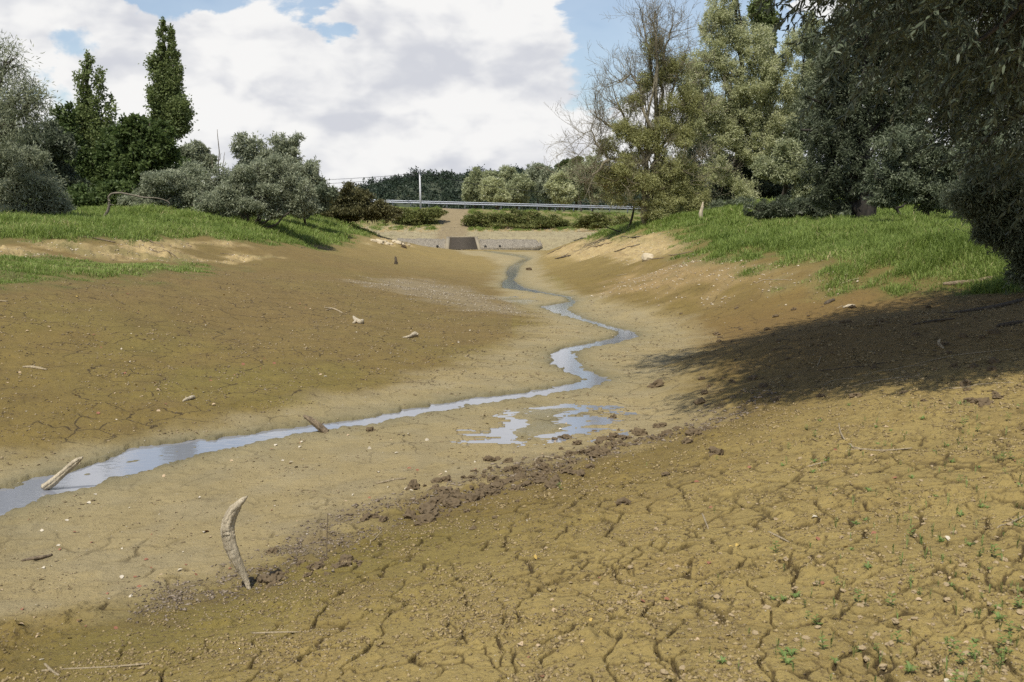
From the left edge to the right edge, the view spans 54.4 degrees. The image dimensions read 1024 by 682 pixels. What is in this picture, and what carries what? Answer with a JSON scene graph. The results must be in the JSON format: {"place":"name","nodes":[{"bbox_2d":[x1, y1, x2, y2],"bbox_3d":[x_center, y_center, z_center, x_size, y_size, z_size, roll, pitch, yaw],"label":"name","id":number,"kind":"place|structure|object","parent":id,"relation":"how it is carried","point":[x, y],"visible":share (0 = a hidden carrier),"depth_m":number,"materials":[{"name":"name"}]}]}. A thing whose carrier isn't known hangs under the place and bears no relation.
{"place":"outdoors","nodes":[
{"label":"outdoors","id":0,"kind":"place"},
{"bbox_2d":[0,253,214,290],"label":"grass","id":1,"kind":"structure","parent":0,"point":[30,263],"depth_m":24.30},
{"bbox_2d":[0,265,639,515],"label":"water","id":2,"kind":"structure","parent":0,"point":[31,490],"depth_m":11.57,"materials":[{"name":"grey liquid"}]},
{"bbox_2d":[0,0,1004,197],"label":"sky","id":3,"kind":"structure","parent":0,"point":[376,88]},
{"bbox_2d":[0,207,1023,681],"bbox_3d":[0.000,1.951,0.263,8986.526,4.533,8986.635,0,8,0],"label":"ground","id":4,"kind":"structure","parent":0,"point":[106,559],"depth_m":9.10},
{"bbox_2d":[0,31,63,170],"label":"willow tree","id":5,"kind":"object","parent":4,"relation":"on","point":[30,101],"visible":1,"depth_m":36.99,"materials":[{"name":"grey plant"}]},
{"bbox_2d":[22,553,52,560],"bbox_3d":[-3.381,1.546,7.104,0.213,0.035,0.057,-8,11,-44],"label":"stick","id":6,"kind":"object","parent":4,"relation":"on","point":[38,557],"visible":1,"depth_m":7.08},
{"bbox_2d":[0,139,76,214],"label":"willow shrub","id":7,"kind":"object","parent":4,"relation":"on","point":[20,180],"visible":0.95,"depth_m":40.16,"materials":[{"name":"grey plant"}]},
{"bbox_2d":[41,663,59,675],"bbox_3d":[-2.211,1.569,4.736,0.052,0.057,0.274,-6,10,-37],"label":"stick","id":8,"kind":"object","parent":4,"relation":"on","point":[50,669],"visible":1,"depth_m":4.73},
{"bbox_2d":[11,117,94,191],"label":"leafy tree","id":9,"kind":"object","parent":4,"relation":"on","point":[59,146],"visible":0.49,"depth_m":52.79,"materials":[{"name":"green plant"}]},
{"bbox_2d":[41,456,82,489],"bbox_3d":[-4.094,1.208,9.059,0.398,0.326,0.084,0,8,0],"label":"driftwood log","id":10,"kind":"object","parent":4,"relation":"on","point":[55,479],"visible":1,"depth_m":9.03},
{"bbox_2d":[47,101,100,190],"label":"leafy tree","id":11,"kind":"object","parent":4,"relation":"on","point":[67,120],"visible":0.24,"depth_m":58.56,"materials":[{"name":"green plant"}]},
{"bbox_2d":[37,48,120,199],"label":"poplar tree","id":12,"kind":"object","parent":4,"relation":"on","point":[90,121],"visible":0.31,"depth_m":60.24,"materials":[{"name":"green plant"}]},
{"bbox_2d":[59,179,136,207],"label":"leafy shrub","id":13,"kind":"object","parent":4,"relation":"on","point":[84,197],"visible":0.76,"depth_m":49.05,"materials":[{"name":"green plant"}]},
{"bbox_2d":[84,119,122,188],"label":"leafy tree","id":14,"kind":"object","parent":4,"relation":"on","point":[104,144],"visible":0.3,"depth_m":58.51,"materials":[{"name":"green plant"}]},
{"bbox_2d":[61,663,148,669],"bbox_3d":[-1.918,1.533,4.698,0.473,0.080,0.015,2,8,11],"label":"straw twig","id":15,"kind":"object","parent":4,"relation":"on","point":[107,666],"visible":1,"depth_m":4.69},
{"bbox_2d":[103,191,169,215],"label":"arched branch","id":16,"kind":"object","parent":4,"relation":"on","point":[109,204],"visible":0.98,"depth_m":40.56,"materials":[{"name":"grey plant"}]},
{"bbox_2d":[104,112,185,190],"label":"leafy tree","id":17,"kind":"object","parent":4,"relation":"on","point":[146,144],"visible":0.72,"depth_m":54.27,"materials":[{"name":"green plant"}]},
{"bbox_2d":[138,16,198,144],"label":"poplar tree","id":18,"kind":"object","parent":4,"relation":"on","point":[167,96],"visible":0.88,"depth_m":63.95,"materials":[{"name":"green plant"}]},
{"bbox_2d":[117,160,231,209],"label":"willow shrub","id":19,"kind":"object","parent":4,"relation":"on","point":[164,184],"visible":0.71,"depth_m":48.04,"materials":[{"name":"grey plant"}]},
{"bbox_2d":[173,158,206,192],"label":"leafy tree","id":20,"kind":"object","parent":4,"relation":"on","point":[185,160],"visible":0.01,"depth_m":63.11,"materials":[{"name":"green plant"}]},
{"bbox_2d":[178,138,217,178],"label":"willow tree","id":21,"kind":"object","parent":4,"relation":"on","point":[198,150],"visible":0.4,"depth_m":74.42,"materials":[{"name":"green plant"}]},
{"bbox_2d":[220,496,250,589],"bbox_3d":[-1.692,1.239,6.093,0.180,0.601,0.084,0,8,0],"label":"driftwood stake","id":22,"kind":"object","parent":4,"relation":"on","point":[228,535],"visible":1,"depth_m":6.06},
{"bbox_2d":[190,150,321,227],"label":"willow shrub","id":23,"kind":"object","parent":4,"relation":"on","point":[285,193],"visible":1,"depth_m":46.12,"materials":[{"name":"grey plant"}]},
{"bbox_2d":[256,574,267,582],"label":"mud clod","id":24,"kind":"object","parent":4,"relation":"on","point":[261,577],"visible":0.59,"depth_m":6.24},
{"bbox_2d":[228,130,307,183],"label":"willow tree","id":25,"kind":"object","parent":4,"relation":"on","point":[248,148],"visible":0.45,"depth_m":64.52,"materials":[{"name":"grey plant"}]},
{"bbox_2d":[263,575,281,584],"bbox_3d":[-1.483,1.500,6.184,0.115,0.069,0.108,-11,26,-24],"label":"mud clod","id":26,"kind":"object","parent":4,"relation":"on","point":[274,579],"visible":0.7,"depth_m":6.17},
{"bbox_2d":[252,631,298,633],"bbox_3d":[-1.181,1.461,4.981,0.272,0.049,0.012,2,8,17],"label":"straw twig","id":27,"kind":"object","parent":4,"relation":"on","point":[275,632],"visible":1,"depth_m":4.98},
{"bbox_2d":[275,170,341,223],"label":"willow shrub","id":28,"kind":"object","parent":4,"relation":"on","point":[325,193],"visible":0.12,"depth_m":55.21,"materials":[{"name":"green plant"}]},
{"bbox_2d":[293,154,327,218],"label":"willow tree","id":29,"kind":"object","parent":4,"relation":"on","point":[310,169],"visible":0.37,"depth_m":58.76,"materials":[{"name":"green plant"}]},
{"bbox_2d":[303,415,328,432],"bbox_3d":[-2.253,0.976,11.469,0.307,0.260,0.095,0,8,0],"label":"driftwood log","id":30,"kind":"object","parent":4,"relation":"on","point":[318,426],"visible":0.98,"depth_m":11.44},
{"bbox_2d":[338,554,353,561],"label":"mud clod","id":31,"kind":"object","parent":4,"relation":"on","point":[346,557],"visible":0.66,"depth_m":6.51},
{"bbox_2d":[338,179,354,195],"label":"sapling tree","id":32,"kind":"object","parent":4,"relation":"on","point":[346,188],"visible":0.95,"depth_m":77.94,"materials":[{"name":"green plant"}]},
{"bbox_2d":[352,316,363,323],"bbox_3d":[-3.345,-0.454,21.644,0.245,0.130,0.950,-1,8,-9],"label":"driftwood","id":33,"kind":"object","parent":4,"relation":"on","point":[357,320],"visible":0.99,"depth_m":21.26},
{"bbox_2d":[319,185,404,225],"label":"bramble bush","id":34,"kind":"object","parent":4,"relation":"on","point":[358,204],"visible":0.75,"depth_m":78.55,"materials":[{"name":"green plant"}]},
{"bbox_2d":[0,263,748,681],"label":"silt crumbs","id":35,"kind":"object","parent":4,"relation":"on","point":[340,483],"visible":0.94,"depth_m":8.94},
{"bbox_2d":[402,508,417,519],"bbox_3d":[-0.791,1.362,7.708,0.147,0.108,0.109,23,36,30],"label":"mud clod","id":36,"kind":"object","parent":4,"relation":"on","point":[410,514],"visible":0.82,"depth_m":7.69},
{"bbox_2d":[405,479,419,490],"bbox_3d":[-0.878,1.286,8.815,0.133,0.117,0.151,0,2,3],"label":"mud clod","id":37,"kind":"object","parent":4,"relation":"on","point":[413,484],"visible":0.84,"depth_m":8.78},
{"bbox_2d":[413,170,426,209],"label":"utility pole","id":38,"kind":"object","parent":4,"relation":"on","point":[420,187],"visible":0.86,"depth_m":106.68,"materials":[{"name":"concrete"}]},
{"bbox_2d":[392,207,448,224],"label":"bramble bush","id":39,"kind":"object","parent":4,"relation":"on","point":[420,216],"visible":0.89,"depth_m":104.23,"materials":[{"name":"green plant"}]},
{"bbox_2d":[397,238,445,248],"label":"stone revetment","id":40,"kind":"object","parent":4,"relation":"on","point":[437,243],"visible":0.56,"depth_m":98.22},
{"bbox_2d":[418,502,435,509],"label":"mud clod","id":41,"kind":"object","parent":4,"relation":"on","point":[426,504],"visible":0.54,"depth_m":7.90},
{"bbox_2d":[420,514,436,523],"bbox_3d":[-0.630,1.351,7.525,0.128,0.083,0.124,10,21,-16],"label":"mud clod","id":42,"kind":"object","parent":4,"relation":"on","point":[426,518],"visible":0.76,"depth_m":7.50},
{"bbox_2d":[0,232,858,305],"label":"bank gravel","id":43,"kind":"structure","parent":4,"relation":"on","point":[542,256],"depth_m":30.24,"materials":[{"name":"stone"}]},
{"bbox_2d":[422,510,440,517],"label":"mud clod","id":44,"kind":"object","parent":4,"relation":"on","point":[436,514],"visible":0.62,"depth_m":7.63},
{"bbox_2d":[346,276,548,313],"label":"gravel","id":45,"kind":"structure","parent":4,"relation":"on","point":[443,294],"depth_m":30.39,"materials":[{"name":"gravel"}]},
{"bbox_2d":[448,498,461,507],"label":"mud clod","id":46,"kind":"object","parent":4,"relation":"on","point":[456,502],"visible":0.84,"depth_m":7.95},
{"bbox_2d":[126,385,795,628],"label":"strandline litter","id":47,"kind":"object","parent":4,"relation":"on","point":[328,542],"visible":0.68,"depth_m":7.26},
{"bbox_2d":[445,236,480,249],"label":"drain intake","id":48,"kind":"object","parent":4,"relation":"on","point":[462,242],"visible":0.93,"depth_m":97.39,"materials":[{"name":"grey concrete"}]},
{"bbox_2d":[353,221,593,249],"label":"shore stones","id":49,"kind":"object","parent":4,"relation":"on","point":[484,235],"visible":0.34,"depth_m":100.58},
{"bbox_2d":[465,493,481,501],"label":"mud clod","id":50,"kind":"object","parent":4,"relation":"on","point":[471,497],"visible":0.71,"depth_m":8.06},
{"bbox_2d":[461,166,490,208],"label":"willow tree","id":51,"kind":"object","parent":4,"relation":"on","point":[470,193],"visible":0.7,"depth_m":147.62,"materials":[{"name":"green plant"}]},
{"bbox_2d":[487,475,498,481],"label":"mud clod","id":52,"kind":"object","parent":4,"relation":"on","point":[493,478],"visible":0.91,"depth_m":8.88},
{"bbox_2d":[477,176,511,209],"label":"willow tree","id":53,"kind":"object","parent":4,"relation":"on","point":[495,194],"visible":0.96,"depth_m":136.00,"materials":[{"name":"green plant"}]},
{"bbox_2d":[352,205,640,230],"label":"dry grass","id":54,"kind":"structure","parent":4,"relation":"on","point":[574,214],"depth_m":104.93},
{"bbox_2d":[482,164,516,209],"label":"willow tree","id":55,"kind":"object","parent":4,"relation":"on","point":[507,172],"visible":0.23,"depth_m":152.93,"materials":[{"name":"green plant"}]},
{"bbox_2d":[479,239,541,249],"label":"stone revetment","id":56,"kind":"object","parent":4,"relation":"on","point":[512,244],"visible":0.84,"depth_m":97.71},
{"bbox_2d":[0,242,1021,681],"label":"mud crumbs","id":57,"kind":"object","parent":4,"relation":"on","point":[510,444],"visible":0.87,"depth_m":8.28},
{"bbox_2d":[0,238,1022,681],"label":"pale chips","id":58,"kind":"object","parent":4,"relation":"on","point":[444,456],"visible":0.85,"depth_m":8.10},
{"bbox_2d":[0,197,1023,301],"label":"grass","id":59,"kind":"structure","parent":4,"relation":"on","point":[885,232],"depth_m":31.82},
{"bbox_2d":[0,290,1023,681],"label":"mud rubble","id":60,"kind":"object","parent":4,"relation":"on","point":[652,594],"visible":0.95,"depth_m":5.36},
{"bbox_2d":[460,208,570,227],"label":"bramble bush","id":61,"kind":"object","parent":4,"relation":"on","point":[533,219],"visible":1,"depth_m":103.25,"materials":[{"name":"green plant"}]},
{"bbox_2d":[510,464,525,471],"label":"mud clod","id":62,"kind":"object","parent":4,"relation":"on","point":[517,467],"visible":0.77,"depth_m":9.21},
{"bbox_2d":[373,199,663,212],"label":"guardrail","id":63,"kind":"object","parent":4,"relation":"on","point":[497,204],"visible":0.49,"depth_m":110.06,"materials":[{"name":"metal"}]},
{"bbox_2d":[505,171,535,209],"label":"willow tree","id":64,"kind":"object","parent":4,"relation":"on","point":[520,182],"visible":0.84,"depth_m":139.27,"materials":[{"name":"green plant"}]},
{"bbox_2d":[522,161,545,210],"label":"willow tree","id":65,"kind":"object","parent":4,"relation":"on","point":[533,172],"visible":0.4,"depth_m":155.07,"materials":[{"name":"green plant"}]},
{"bbox_2d":[532,477,547,483],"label":"mud clod","id":66,"kind":"object","parent":4,"relation":"on","point":[541,480],"visible":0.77,"depth_m":8.56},
{"bbox_2d":[535,165,557,210],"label":"willow tree","id":67,"kind":"object","parent":4,"relation":"on","point":[543,178],"visible":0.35,"depth_m":151.53,"materials":[{"name":"green plant"}]},
{"bbox_2d":[544,481,558,488],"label":"mud clod","id":68,"kind":"object","parent":4,"relation":"on","point":[551,484],"visible":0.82,"depth_m":8.23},
{"bbox_2d":[549,474,562,484],"bbox_3d":[0.371,1.201,8.507,0.128,0.090,0.133,-10,23,-1],"label":"mud clod","id":69,"kind":"object","parent":4,"relation":"on","point":[555,478],"visible":0.55,"depth_m":8.49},
{"bbox_2d":[543,167,577,210],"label":"willow tree","id":70,"kind":"object","parent":4,"relation":"on","point":[560,190],"visible":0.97,"depth_m":137.70,"materials":[{"name":"green plant"}]},
{"bbox_2d":[555,158,570,210],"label":"leafy tree","id":71,"kind":"object","parent":4,"relation":"on","point":[565,161],"visible":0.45,"depth_m":169.07,"materials":[{"name":"green plant"}]},
{"bbox_2d":[561,160,584,210],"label":"willow tree","id":72,"kind":"object","parent":4,"relation":"on","point":[576,198],"visible":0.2,"depth_m":147.34,"materials":[{"name":"green plant"}]},
{"bbox_2d":[571,155,587,211],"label":"leafy tree","id":73,"kind":"object","parent":4,"relation":"on","point":[572,158],"visible":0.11,"depth_m":172.88,"materials":[{"name":"green plant"}]},
{"bbox_2d":[574,151,607,211],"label":"willow tree","id":74,"kind":"object","parent":4,"relation":"on","point":[594,190],"visible":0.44,"depth_m":143.58,"materials":[{"name":"green plant"}]},
{"bbox_2d":[568,212,629,231],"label":"bramble bush","id":75,"kind":"object","parent":4,"relation":"on","point":[593,220],"visible":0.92,"depth_m":96.81,"materials":[{"name":"green plant"}]},
{"bbox_2d":[598,446,611,454],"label":"mud clod","id":76,"kind":"object","parent":4,"relation":"on","point":[603,450],"visible":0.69,"depth_m":9.76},
{"bbox_2d":[606,199,634,231],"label":"leaning trunk","id":77,"kind":"object","parent":4,"relation":"on","point":[631,219],"visible":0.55,"depth_m":59.51,"materials":[{"name":"brown plant"}]},
{"bbox_2d":[615,497,631,505],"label":"mud clod","id":78,"kind":"object","parent":4,"relation":"on","point":[624,500],"visible":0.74,"depth_m":6.95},
{"bbox_2d":[536,0,743,225],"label":"half bare willow","id":79,"kind":"object","parent":4,"relation":"on","point":[658,180],"visible":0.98,"depth_m":56.56,"materials":[{"name":"green plant"}]},
{"bbox_2d":[634,429,647,435],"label":"mud clod","id":80,"kind":"object","parent":4,"relation":"on","point":[640,432],"visible":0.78,"depth_m":11.23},
{"bbox_2d":[641,253,653,261],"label":"stone","id":81,"kind":"object","parent":4,"relation":"on","point":[646,256],"visible":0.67,"depth_m":37.66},
{"bbox_2d":[647,379,664,387],"bbox_3d":[2.074,0.647,14.394,0.249,0.154,0.242,-22,6,-32],"label":"mud clod","id":82,"kind":"object","parent":4,"relation":"on","point":[657,383],"visible":0.72,"depth_m":14.36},
{"bbox_2d":[685,428,698,435],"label":"mud clod","id":83,"kind":"object","parent":4,"relation":"on","point":[691,431],"visible":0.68,"depth_m":10.28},
{"bbox_2d":[708,446,723,456],"bbox_3d":[1.736,0.952,8.477,0.130,0.110,0.118,7,22,-5],"label":"mud clod","id":84,"kind":"object","parent":4,"relation":"on","point":[714,450],"visible":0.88,"depth_m":8.45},
{"bbox_2d":[704,195,756,208],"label":"willow shrub","id":85,"kind":"object","parent":4,"relation":"on","point":[738,200],"visible":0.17,"depth_m":55.24,"materials":[{"name":"green plant"}]},
{"bbox_2d":[668,97,806,203],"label":"leafy tree","id":86,"kind":"object","parent":4,"relation":"on","point":[717,195],"visible":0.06,"depth_m":74.41,"materials":[{"name":"green plant"}]},
{"bbox_2d":[676,0,803,199],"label":"willow tree","id":87,"kind":"object","parent":4,"relation":"on","point":[734,136],"visible":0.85,"depth_m":61.10,"materials":[{"name":"green plant"}]},
{"bbox_2d":[708,141,791,200],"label":"willow tree","id":88,"kind":"object","parent":4,"relation":"on","point":[769,189],"visible":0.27,"depth_m":64.66,"materials":[{"name":"green plant"}]},
{"bbox_2d":[743,0,781,146],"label":"poplar tree","id":89,"kind":"object","parent":4,"relation":"on","point":[770,19],"visible":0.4,"depth_m":84.39,"materials":[{"name":"green plant"}]},
{"bbox_2d":[749,134,814,200],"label":"willow tree","id":90,"kind":"object","parent":4,"relation":"on","point":[782,167],"visible":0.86,"depth_m":49.99,"materials":[{"name":"green plant"}]},
{"bbox_2d":[779,652,795,663],"bbox_3d":[1.060,1.229,3.829,0.067,0.036,0.067,5,9,31],"label":"seedling","id":91,"kind":"object","parent":4,"relation":"on","point":[787,660],"visible":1,"depth_m":3.84,"materials":[{"name":"green plant"}]},
{"bbox_2d":[742,194,851,219],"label":"willow shrub","id":92,"kind":"object","parent":4,"relation":"on","point":[783,206],"visible":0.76,"depth_m":44.18,"materials":[{"name":"green plant"}]},
{"bbox_2d":[782,9,827,149],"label":"willow tree","id":93,"kind":"object","parent":4,"relation":"on","point":[807,68],"visible":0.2,"depth_m":69.56,"materials":[{"name":"green plant"}]},
{"bbox_2d":[780,26,882,197],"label":"willow tree","id":94,"kind":"object","parent":4,"relation":"on","point":[804,48],"visible":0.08,"depth_m":60.11,"materials":[{"name":"green plant"}]},
{"bbox_2d":[838,423,911,450],"bbox_3d":[2.762,0.763,8.111,0.435,0.131,1.409,0,8,0],"label":"twig","id":95,"kind":"object","parent":4,"relation":"on","point":[852,446],"visible":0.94,"depth_m":7.55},
{"bbox_2d":[794,1,964,218],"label":"willow tree","id":96,"kind":"object","parent":4,"relation":"on","point":[849,163],"visible":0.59,"depth_m":37.95,"materials":[{"name":"green plant"}]},
{"bbox_2d":[749,0,1023,235],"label":"overhanging willow","id":97,"kind":"object","parent":4,"relation":"on","point":[990,69],"visible":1,"depth_m":10.19,"materials":[{"name":"green plant"}]},
{"bbox_2d":[903,661,918,670],"bbox_3d":[1.480,1.211,3.691,0.062,0.030,0.062,3,8,21],"label":"seedling","id":98,"kind":"object","parent":4,"relation":"on","point":[910,667],"visible":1,"depth_m":3.70,"materials":[{"name":"green plant"}]},
{"bbox_2d":[818,0,1022,171],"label":"leafy tree","id":99,"kind":"object","parent":4,"relation":"on","point":[823,28],"depth_m":56.14,"materials":[{"name":"green plant"}]},
{"bbox_2d":[827,0,1023,159],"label":"willow tree","id":100,"kind":"object","parent":4,"relation":"on","point":[938,131],"visible":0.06,"depth_m":48.30,"materials":[{"name":"green plant"}]},
{"bbox_2d":[858,119,1007,216],"bbox_3d":[13.812,-5.526,32.579,4.922,3.520,2.174,0,8,0],"label":"willow shrub","id":101,"kind":"object","parent":4,"relation":"on","point":[894,185],"visible":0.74,"depth_m":32.23,"materials":[{"name":"green plant"}]},
{"bbox_2d":[912,318,954,324],"bbox_3d":[6.199,-0.286,14.661,0.662,0.106,0.041,-1,8,-7],"label":"stick","id":102,"kind":"object","parent":4,"relation":"on","point":[935,320],"visible":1,"depth_m":14.65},
{"bbox_2d":[914,349,1014,364],"bbox_3d":[5.434,0.180,11.955,1.290,0.181,0.102,-1,8,-4],"label":"twig","id":103,"kind":"object","parent":4,"relation":"on","point":[966,353],"visible":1,"depth_m":11.97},
{"bbox_2d":[959,379,970,386],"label":"mud clod","id":104,"kind":"object","parent":4,"relation":"on","point":[965,382],"visible":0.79,"depth_m":10.13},
{"bbox_2d":[962,397,975,403],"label":"mud clod","id":105,"kind":"object","parent":4,"relation":"on","point":[970,400],"visible":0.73,"depth_m":8.82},
{"bbox_2d":[943,276,996,285],"bbox_3d":[9.425,-1.240,20.478,1.056,0.228,0.156,1,8,6],"label":"log","id":106,"kind":"object","parent":4,"relation":"on","point":[950,283],"visible":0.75,"depth_m":20.46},
{"bbox_2d":[931,146,1023,294],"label":"willow shrub","id":107,"kind":"object","parent":4,"relation":"on","point":[963,195],"visible":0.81,"depth_m":18.19,"materials":[{"name":"green plant"}]},
{"bbox_2d":[938,138,1023,216],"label":"willow shrub","id":108,"kind":"object","parent":4,"relation":"on","point":[940,198],"visible":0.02,"depth_m":26.77,"materials":[{"name":"green plant"}]},
{"bbox_2d":[974,397,993,406],"bbox_3d":[4.110,0.553,8.663,0.162,0.116,0.174,-7,10,30],"label":"mud clod","id":109,"kind":"object","parent":4,"relation":"on","point":[981,402],"visible":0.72,"depth_m":8.64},
{"bbox_2d":[948,298,1023,313],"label":"log","id":110,"kind":"object","parent":4,"relation":"on","point":[995,305],"visible":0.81,"depth_m":16.46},
{"bbox_2d":[996,320,1023,326],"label":"log","id":111,"kind":"object","parent":4,"relation":"on","point":[1010,323],"visible":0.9,"depth_m":13.60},
{"bbox_2d":[372,170,950,209],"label":"hill","id":112,"kind":"structure","parent":0,"point":[407,204],"depth_m":489.08,"materials":[{"name":"plant"}]},
{"bbox_2d":[339,164,717,209],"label":"hill woodland","id":113,"kind":"object","parent":112,"relation":"on","point":[381,188],"visible":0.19,"depth_m":491.58,"materials":[{"name":"green plant"}]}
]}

